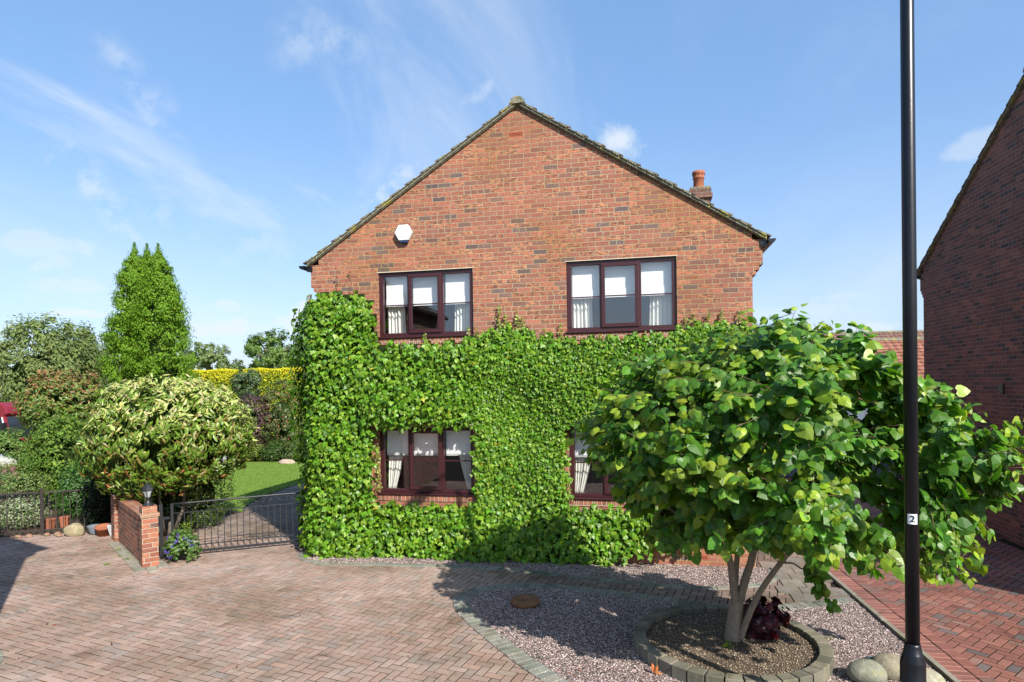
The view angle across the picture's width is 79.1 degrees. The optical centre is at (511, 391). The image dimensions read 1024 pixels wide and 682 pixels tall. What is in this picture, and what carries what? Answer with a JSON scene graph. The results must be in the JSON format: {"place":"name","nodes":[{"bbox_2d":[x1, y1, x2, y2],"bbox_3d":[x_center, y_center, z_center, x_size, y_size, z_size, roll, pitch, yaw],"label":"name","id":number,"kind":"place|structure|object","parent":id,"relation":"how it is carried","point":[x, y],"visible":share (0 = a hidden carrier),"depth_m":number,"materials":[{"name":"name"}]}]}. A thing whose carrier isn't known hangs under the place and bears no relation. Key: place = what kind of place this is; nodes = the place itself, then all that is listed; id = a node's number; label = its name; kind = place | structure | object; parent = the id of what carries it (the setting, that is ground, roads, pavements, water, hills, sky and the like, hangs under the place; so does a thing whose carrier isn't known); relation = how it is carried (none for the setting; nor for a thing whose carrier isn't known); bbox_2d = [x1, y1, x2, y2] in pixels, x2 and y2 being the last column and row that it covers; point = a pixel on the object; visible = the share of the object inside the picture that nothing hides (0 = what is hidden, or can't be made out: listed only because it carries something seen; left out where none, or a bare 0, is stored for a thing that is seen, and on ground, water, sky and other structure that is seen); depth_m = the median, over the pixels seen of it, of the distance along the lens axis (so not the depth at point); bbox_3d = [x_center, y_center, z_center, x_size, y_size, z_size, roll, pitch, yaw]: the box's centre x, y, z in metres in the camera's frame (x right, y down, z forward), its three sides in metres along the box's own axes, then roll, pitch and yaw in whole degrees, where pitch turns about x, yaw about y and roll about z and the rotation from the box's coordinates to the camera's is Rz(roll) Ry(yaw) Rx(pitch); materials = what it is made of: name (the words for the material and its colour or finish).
{"place":"outdoors","nodes":[
{"label":"outdoors","id":0,"kind":"place"},
{"bbox_2d":[0,475,240,558],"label":"flower bed","id":1,"kind":"object","parent":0,"point":[52,515],"visible":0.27,"depth_m":13.61,"materials":[{"name":"soil"}]},
{"bbox_2d":[0,456,17,466],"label":"boulder","id":2,"kind":"object","parent":1,"relation":"on","point":[4,459],"visible":0.5,"depth_m":15.64,"materials":[{"name":"beige stone"}]},
{"bbox_2d":[0,461,18,471],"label":"golden flowering plant","id":3,"kind":"object","parent":1,"relation":"on","point":[9,466],"visible":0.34,"depth_m":15.28,"materials":[{"name":"green plant"}]},
{"bbox_2d":[0,463,21,488],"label":"pink flowering plant","id":4,"kind":"object","parent":1,"relation":"on","point":[5,469],"visible":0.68,"depth_m":14.69,"materials":[{"name":"green plant"}]},
{"bbox_2d":[1,447,38,476],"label":"leafy border plant","id":5,"kind":"object","parent":1,"relation":"on","point":[18,456],"visible":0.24,"depth_m":15.86,"materials":[{"name":"green plant"}]},
{"bbox_2d":[0,427,40,456],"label":"green shrub","id":6,"kind":"object","parent":1,"relation":"on","point":[8,442],"visible":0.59,"depth_m":17.54,"materials":[{"name":"green plant"}]},
{"bbox_2d":[0,491,54,529],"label":"white edged shrub","id":7,"kind":"object","parent":1,"relation":"on","point":[18,513],"visible":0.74,"depth_m":12.80,"materials":[{"name":"green plant"}]},
{"bbox_2d":[0,469,55,498],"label":"yellow green shrub","id":8,"kind":"object","parent":1,"relation":"on","point":[24,483],"visible":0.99,"depth_m":14.04,"materials":[{"name":"green plant"}]},
{"bbox_2d":[44,518,55,528],"bbox_3d":[-9.565,2.744,12.815,0.161,0.221,0.162,-1,1,0],"label":"square planter","id":9,"kind":"object","parent":1,"relation":"on","point":[52,523],"visible":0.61,"depth_m":12.75,"materials":[{"name":"ceramic"}]},
{"bbox_2d":[15,408,97,505],"bbox_3d":[-10.958,1.629,15.129,1.907,2.433,1.607,-1,1,12],"label":"feathery green shrub","id":10,"kind":"object","parent":1,"relation":"on","point":[54,454],"visible":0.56,"depth_m":14.77,"materials":[{"name":"green plant"}]},
{"bbox_2d":[8,366,110,436],"bbox_3d":[-13.213,0.383,18.255,2.924,2.249,2.564,-1,1,12],"label":"red tipped shrub","id":11,"kind":"object","parent":1,"relation":"on","point":[39,405],"visible":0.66,"depth_m":17.58,"materials":[{"name":"green plant"}]},
{"bbox_2d":[59,515,69,526],"bbox_3d":[-9.410,2.740,13.039,0.162,0.221,0.162,-1,1,-20],"label":"square planter","id":12,"kind":"object","parent":1,"relation":"on","point":[66,520],"visible":0.76,"depth_m":12.98,"materials":[{"name":"ceramic"}]},
{"bbox_2d":[50,460,93,518],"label":"glossy green shrub","id":13,"kind":"object","parent":1,"relation":"on","point":[74,483],"visible":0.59,"depth_m":13.66,"materials":[{"name":"green plant"}]},
{"bbox_2d":[77,461,126,524],"bbox_3d":[-8.534,2.104,12.883,0.932,1.513,0.958,-1,1,12],"label":"dark yew shrub","id":14,"kind":"object","parent":1,"relation":"on","point":[98,517],"visible":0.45,"depth_m":12.63,"materials":[{"name":"green plant"}]},
{"bbox_2d":[119,480,190,517],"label":"dark shrub","id":15,"kind":"object","parent":1,"relation":"on","point":[164,501],"visible":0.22,"depth_m":12.44,"materials":[{"name":"green plant"}]},
{"bbox_2d":[72,373,258,535],"bbox_3d":[-6.779,1.234,12.271,3.458,3.202,2.976,-1,1,12],"label":"variegated shrub","id":16,"kind":"object","parent":1,"relation":"on","point":[175,433],"visible":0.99,"depth_m":11.40,"materials":[{"name":"green plant"}]},
{"bbox_2d":[166,461,237,528],"bbox_3d":[-6.446,2.042,12.801,1.414,1.526,1.180,-1,1,-6],"label":"privet shrub","id":17,"kind":"object","parent":1,"relation":"on","point":[208,492],"visible":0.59,"depth_m":12.59,"materials":[{"name":"green plant"}]},
{"bbox_2d":[108,541,168,572],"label":"wall foot paving","id":18,"kind":"structure","parent":0,"point":[135,566],"depth_m":10.26,"materials":[{"name":"grey concrete"}]},
{"bbox_2d":[126,461,304,511],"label":"lawn","id":19,"kind":"structure","parent":0,"point":[254,480],"depth_m":19.07,"materials":[{"name":"green plant"}]},
{"bbox_2d":[91,242,201,488],"bbox_3d":[-10.387,-0.760,17.843,3.451,7.158,2.686,-1,1,12],"label":"conifer","id":20,"kind":"object","parent":19,"relation":"on","point":[151,328],"visible":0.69,"depth_m":17.35,"materials":[{"name":"green plant"}]},
{"bbox_2d":[278,459,295,463],"bbox_3d":[-8.535,2.688,23.485,0.640,0.249,0.370,-1,1,12],"label":"stone","id":21,"kind":"object","parent":19,"relation":"on","point":[287,461],"visible":0.7,"depth_m":23.35,"materials":[{"name":"beige stone"}]},
{"bbox_2d":[247,444,299,461],"bbox_3d":[-11.836,2.743,27.981,17.500,0.001,8.000,-1,1,12],"label":"back flower bed","id":22,"kind":"object","parent":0,"point":[262,459],"depth_m":24.33,"materials":[{"name":"soil"}]},
{"bbox_2d":[229,367,261,398],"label":"round green shrub","id":23,"kind":"object","parent":22,"relation":"on","point":[244,383],"visible":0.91,"depth_m":28.20,"materials":[{"name":"green plant"}]},
{"bbox_2d":[231,392,271,446],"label":"purple leaved shrub","id":24,"kind":"object","parent":22,"relation":"on","point":[256,413],"visible":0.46,"depth_m":24.68,"materials":[{"name":"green plant"}]},
{"bbox_2d":[243,441,265,460],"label":"edging plant","id":25,"kind":"object","parent":22,"relation":"on","point":[257,456],"visible":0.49,"depth_m":24.26,"materials":[{"name":"green plant"}]},
{"bbox_2d":[258,440,284,461],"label":"edging plant","id":26,"kind":"object","parent":22,"relation":"on","point":[271,452],"visible":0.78,"depth_m":24.05,"materials":[{"name":"green plant"}]},
{"bbox_2d":[260,379,303,446],"bbox_3d":[-9.354,1.074,25.221,1.878,3.200,1.971,-1,1,12],"label":"rust flecked shrub","id":27,"kind":"object","parent":22,"relation":"on","point":[280,418],"visible":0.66,"depth_m":24.83,"materials":[{"name":"green plant"}]},
{"bbox_2d":[279,440,303,460],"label":"edging plant","id":28,"kind":"object","parent":22,"relation":"on","point":[288,451],"visible":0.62,"depth_m":23.82,"materials":[{"name":"green plant"}]},
{"bbox_2d":[0,482,838,681],"bbox_3d":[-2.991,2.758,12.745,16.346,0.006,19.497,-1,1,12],"label":"driveway","id":29,"kind":"structure","parent":0,"point":[220,576],"depth_m":7.90,"materials":[{"name":"brick"}]},
{"bbox_2d":[0,649,3,663],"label":"paving circle edge","id":30,"kind":"object","parent":29,"relation":"on","point":[1,656],"visible":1,"depth_m":6.63,"materials":[{"name":"stone"}]},
{"bbox_2d":[40,488,43,534],"bbox_3d":[-9.346,2.391,12.317,0.044,0.930,0.044,-1,1,12],"label":"fence post","id":31,"kind":"object","parent":29,"relation":"on","point":[41,513],"visible":0.91,"depth_m":12.30,"materials":[{"name":"metal"}]},
{"bbox_2d":[0,492,39,534],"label":"railing","id":32,"kind":"object","parent":31,"relation":"attached to","point":[21,531],"visible":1,"depth_m":12.22,"materials":[{"name":"metal"}]},
{"bbox_2d":[43,488,113,532],"bbox_3d":[-8.738,2.395,12.542,1.237,0.820,0.021,-1,1,-20],"label":"railing","id":33,"kind":"object","parent":31,"relation":"attached to","point":[48,492],"visible":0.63,"depth_m":12.44,"materials":[{"name":"metal"}]},
{"bbox_2d":[63,523,84,536],"bbox_3d":[-8.635,2.749,12.237,0.384,0.300,0.268,-1,1,12],"label":"boulder","id":34,"kind":"object","parent":29,"relation":"on","point":[74,529],"visible":0.89,"depth_m":12.13,"materials":[{"name":"beige stone"}]},
{"bbox_2d":[87,524,97,534],"bbox_3d":[-8.282,2.750,12.307,0.280,0.180,0.277,-1,1,12],"label":"plant pot","id":35,"kind":"object","parent":29,"relation":"on","point":[91,530],"visible":0.64,"depth_m":12.22,"materials":[{"name":"grey ceramic"}]},
{"bbox_2d":[94,523,109,536],"bbox_3d":[-8.034,2.739,12.181,0.290,0.200,0.287,4,10,11],"label":"plant pot","id":36,"kind":"object","parent":29,"relation":"on","point":[101,530],"visible":0.84,"depth_m":12.10,"materials":[{"name":"ceramic"}]},
{"bbox_2d":[107,524,110,535],"bbox_3d":[-7.781,2.724,12.228,0.297,0.220,0.297,3,0,-13],"label":"plant pot","id":37,"kind":"object","parent":29,"relation":"on","point":[109,527],"visible":0.18,"depth_m":12.07,"materials":[{"name":"grey ceramic"}]},
{"bbox_2d":[111,493,159,567],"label":"garden wall","id":38,"kind":"structure","parent":29,"relation":"on","point":[134,527],"depth_m":10.41,"materials":[{"name":"brick"}]},
{"bbox_2d":[141,481,153,505],"bbox_3d":[-5.904,1.648,10.044,0.187,0.403,0.163,-1,1,12],"label":"lantern","id":39,"kind":"object","parent":38,"relation":"on","point":[147,489],"visible":1,"depth_m":10.01,"materials":[{"name":"black metal"}]},
{"bbox_2d":[159,522,202,561],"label":"blue flowering plant","id":40,"kind":"object","parent":29,"relation":"on","point":[180,544],"visible":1,"depth_m":10.16,"materials":[{"name":"green plant"}]},
{"bbox_2d":[159,491,306,558],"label":"metal gate","id":41,"kind":"structure","parent":29,"relation":"on","point":[161,518],"depth_m":10.85,"materials":[{"name":"black metal"}]},
{"bbox_2d":[299,96,775,567],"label":"brick house","id":42,"kind":"structure","parent":29,"relation":"on","point":[536,219],"depth_m":10.09,"materials":[{"name":"red brick"}]},
{"bbox_2d":[395,225,412,242],"bbox_3d":[-1.820,-2.651,10.436,0.304,0.298,0.084,-1,1,12],"label":"alarm box","id":43,"kind":"object","parent":42,"relation":"attached to","point":[403,233],"visible":1,"depth_m":10.40,"materials":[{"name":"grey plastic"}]},
{"bbox_2d":[378,269,474,338],"bbox_3d":[-1.438,-1.470,10.545,1.713,1.121,0.340,-1,1,12],"label":"window","id":44,"kind":"structure","parent":42,"relation":"in","point":[428,286],"depth_m":10.54,"materials":[{"name":"brown wood"}]},
{"bbox_2d":[378,427,475,495],"bbox_3d":[-1.427,1.176,10.576,1.715,1.139,0.340,-1,1,12],"label":"window","id":45,"kind":"structure","parent":42,"relation":"in","point":[398,444],"depth_m":10.55,"materials":[{"name":"brown wood"}]},
{"bbox_2d":[285,270,754,566],"bbox_3d":[0.074,0.342,11.201,8.130,4.954,3.258,-1,1,12],"label":"ivy","id":46,"kind":"object","parent":42,"relation":"attached to","point":[521,400],"visible":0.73,"depth_m":10.07,"materials":[{"name":"green plant"}]},
{"bbox_2d":[569,427,624,499],"bbox_3d":[1.787,1.142,9.917,1.753,1.154,0.340,-1,1,12],"label":"window","id":47,"kind":"structure","parent":42,"relation":"in","point":[579,470],"depth_m":10.01,"materials":[{"name":"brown wood"}]},
{"bbox_2d":[565,257,676,333],"bbox_3d":[1.739,-1.514,9.893,1.755,1.147,0.340,-1,1,12],"label":"window","id":48,"kind":"structure","parent":42,"relation":"in","point":[656,279],"depth_m":9.88,"materials":[{"name":"brown wood"}]},
{"bbox_2d":[299,551,776,589],"bbox_3d":[0.070,2.744,9.544,7.712,0.033,1.052,-1,1,12],"label":"strip edging","id":49,"kind":"object","parent":29,"relation":"on","point":[307,560],"visible":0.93,"depth_m":9.33,"materials":[{"name":"stone"}]},
{"bbox_2d":[453,583,854,681],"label":"island edging","id":50,"kind":"object","parent":29,"relation":"on","point":[504,645],"visible":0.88,"depth_m":7.78,"materials":[{"name":"concrete"}]},
{"bbox_2d":[0,0,1023,396],"label":"sky","id":51,"kind":"structure","parent":0,"point":[240,139],"materials":[{"name":"blue"}]},
{"bbox_2d":[307,551,767,585],"bbox_3d":[0.095,2.734,9.648,7.480,0.001,1.026,-1,1,12],"label":"gravel strip","id":52,"kind":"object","parent":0,"point":[636,572],"visible":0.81,"depth_m":9.41,"materials":[{"name":"grey gravel"}]},
{"bbox_2d":[18,534,892,681],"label":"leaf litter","id":53,"kind":"object","parent":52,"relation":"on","point":[393,632],"visible":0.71,"depth_m":8.27,"materials":[{"name":"brown plant"}]},
{"bbox_2d":[306,554,768,585],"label":"gravel stones","id":54,"kind":"object","parent":52,"relation":"on","point":[594,570],"visible":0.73,"depth_m":9.42,"materials":[{"name":"grey gravel"}]},
{"bbox_2d":[453,583,947,681],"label":"gravel island","id":55,"kind":"structure","parent":0,"point":[538,655],"depth_m":7.06,"materials":[{"name":"grey gravel"}]},
{"bbox_2d":[510,594,539,608],"bbox_3d":[0.166,2.714,8.003,0.380,0.072,0.380,-1,1,12],"label":"manhole cover","id":56,"kind":"object","parent":55,"relation":"on","point":[524,601],"visible":1,"depth_m":7.93,"materials":[{"name":"brown metal"}]},
{"bbox_2d":[651,663,661,673],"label":"fallen leaf","id":57,"kind":"object","parent":55,"relation":"on","point":[655,669],"visible":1,"depth_m":6.01,"materials":[{"name":"orange plant"}]},
{"bbox_2d":[453,583,948,681],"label":"gravel stones","id":58,"kind":"object","parent":55,"relation":"on","point":[615,645],"visible":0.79,"depth_m":7.12,"materials":[{"name":"grey gravel"}]},
{"bbox_2d":[633,604,833,681],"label":"round bed kerb","id":59,"kind":"structure","parent":55,"relation":"on","point":[820,668],"depth_m":6.06,"materials":[{"name":"concrete"}]},
{"bbox_2d":[646,613,818,678],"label":"bed soil","id":60,"kind":"structure","parent":59,"relation":"in","point":[768,662],"depth_m":6.44,"materials":[{"name":"brown soil"}]},
{"bbox_2d":[722,639,733,647],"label":"weed","id":61,"kind":"object","parent":60,"relation":"on","point":[726,645],"visible":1,"depth_m":6.44,"materials":[{"name":"green plant"}]},
{"bbox_2d":[742,596,790,640],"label":"red leaved plant","id":62,"kind":"object","parent":60,"relation":"on","point":[764,621],"visible":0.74,"depth_m":6.63,"materials":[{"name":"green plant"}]},
{"bbox_2d":[565,303,1023,641],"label":"heart leaved tree","id":63,"kind":"object","parent":60,"relation":"on","point":[786,391],"visible":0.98,"depth_m":5.07,"materials":[{"name":"green plant"}]},
{"bbox_2d":[846,659,887,681],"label":"boulder","id":64,"kind":"object","parent":55,"relation":"on","point":[864,670],"visible":1,"depth_m":5.75,"materials":[{"name":"beige stone"}]},
{"bbox_2d":[871,652,899,679],"bbox_3d":[3.605,2.634,5.924,0.325,0.246,0.258,-1,1,12],"label":"boulder","id":65,"kind":"object","parent":55,"relation":"on","point":[889,662],"visible":0.63,"depth_m":5.84,"materials":[{"name":"beige stone"}]},
{"bbox_2d":[899,0,926,681],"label":"street lamp","id":66,"kind":"object","parent":55,"relation":"on","point":[912,664],"visible":1,"depth_m":4.47,"materials":[{"name":"black metal"}]},
{"bbox_2d":[926,667,945,681],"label":"boulder","id":67,"kind":"object","parent":55,"relation":"on","point":[932,675],"visible":0.38,"depth_m":5.64,"materials":[{"name":"beige stone"}]},
{"bbox_2d":[758,557,851,601],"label":"path slabs","id":68,"kind":"structure","parent":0,"point":[792,582],"depth_m":8.64,"materials":[{"name":"beige stone"}]},
{"bbox_2d":[822,330,923,340],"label":"house","id":69,"kind":"structure","parent":0,"point":[892,334],"depth_m":42.33,"materials":[{"name":"concrete"}]},
{"bbox_2d":[755,476,1023,681],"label":"neighbour driveway","id":70,"kind":"structure","parent":0,"point":[1006,675],"depth_m":7.72,"materials":[{"name":"red brick"}]},
{"bbox_2d":[872,337,923,378],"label":"roof","id":71,"kind":"structure","parent":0,"point":[894,344],"depth_m":28.70,"materials":[{"name":"tile"}]},
{"bbox_2d":[832,480,1023,681],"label":"neighbour drive base","id":72,"kind":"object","parent":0,"point":[1005,541],"depth_m":7.68,"materials":[{"name":"red brick"}]},
{"bbox_2d":[917,68,1023,546],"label":"brick house","id":73,"kind":"structure","parent":72,"relation":"on","point":[970,272],"depth_m":11.30,"materials":[{"name":"red brick"}]},
{"label":"ground","id":74,"kind":"structure","parent":0,"visible":0},
{"bbox_2d":[0,402,47,455],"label":"maroon van","id":75,"kind":"object","parent":74,"relation":"on","point":[8,419],"visible":0.22,"depth_m":24.15,"materials":[{"name":"red paint"}]},
{"bbox_2d":[0,311,110,410],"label":"cherry tree","id":76,"kind":"object","parent":74,"relation":"on","point":[54,351],"visible":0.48,"depth_m":29.10,"materials":[{"name":"green plant"}]},
{"bbox_2d":[60,320,120,435],"bbox_3d":[-24.421,-0.641,35.670,5.366,7.006,4.662,-1,1,12],"label":"slender tree","id":77,"kind":"object","parent":74,"relation":"on","point":[93,337],"visible":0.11,"depth_m":35.13,"materials":[{"name":"green plant"}]},
{"bbox_2d":[178,347,200,375],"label":"distant tree","id":78,"kind":"object","parent":74,"relation":"on","point":[187,357],"visible":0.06,"depth_m":94.91,"materials":[{"name":"green plant"}]},
{"bbox_2d":[99,367,305,440],"bbox_3d":[-12.836,0.662,34.518,23.380,4.076,2.173,-1,1,12],"label":"clipped hedge","id":79,"kind":"object","parent":74,"relation":"on","point":[217,376],"visible":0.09,"depth_m":33.88,"materials":[{"name":"yellow plant"}]},
{"bbox_2d":[187,341,231,369],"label":"distant tree","id":80,"kind":"object","parent":74,"relation":"on","point":[210,356],"visible":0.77,"depth_m":78.48,"materials":[{"name":"green plant"}]},
{"bbox_2d":[214,358,245,369],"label":"hedgerow tree","id":81,"kind":"object","parent":74,"relation":"on","point":[237,364],"visible":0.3,"depth_m":69.46,"materials":[{"name":"green plant"}]},
{"bbox_2d":[242,327,303,374],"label":"broad tree","id":82,"kind":"object","parent":74,"relation":"on","point":[274,350],"visible":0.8,"depth_m":54.36,"materials":[{"name":"green plant"}]},
{"bbox_2d":[285,336,303,373],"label":"broad tree","id":83,"kind":"object","parent":74,"relation":"on","point":[288,357],"visible":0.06,"depth_m":55.33,"materials":[{"name":"green plant"}]},
{"bbox_2d":[780,393,903,478],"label":"garage","id":84,"kind":"structure","parent":74,"relation":"on","point":[861,415],"depth_m":17.87,"materials":[{"name":"brick"}]},
{"bbox_2d":[781,408,899,477],"bbox_3d":[9.044,1.476,18.148,4.149,2.060,0.030,-1,1,12],"label":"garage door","id":85,"kind":"structure","parent":84,"relation":"in","point":[862,414],"depth_m":17.89,"materials":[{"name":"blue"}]},
{"bbox_2d":[827,572,960,681],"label":"kerb","id":86,"kind":"structure","parent":74,"relation":"on","point":[941,670],"depth_m":7.04,"materials":[{"name":"concrete"}]},
{"bbox_2d":[829,562,996,681],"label":"drive border","id":87,"kind":"object","parent":74,"relation":"on","point":[951,666],"visible":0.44,"depth_m":7.10,"materials":[{"name":"red concrete"}]}
]}

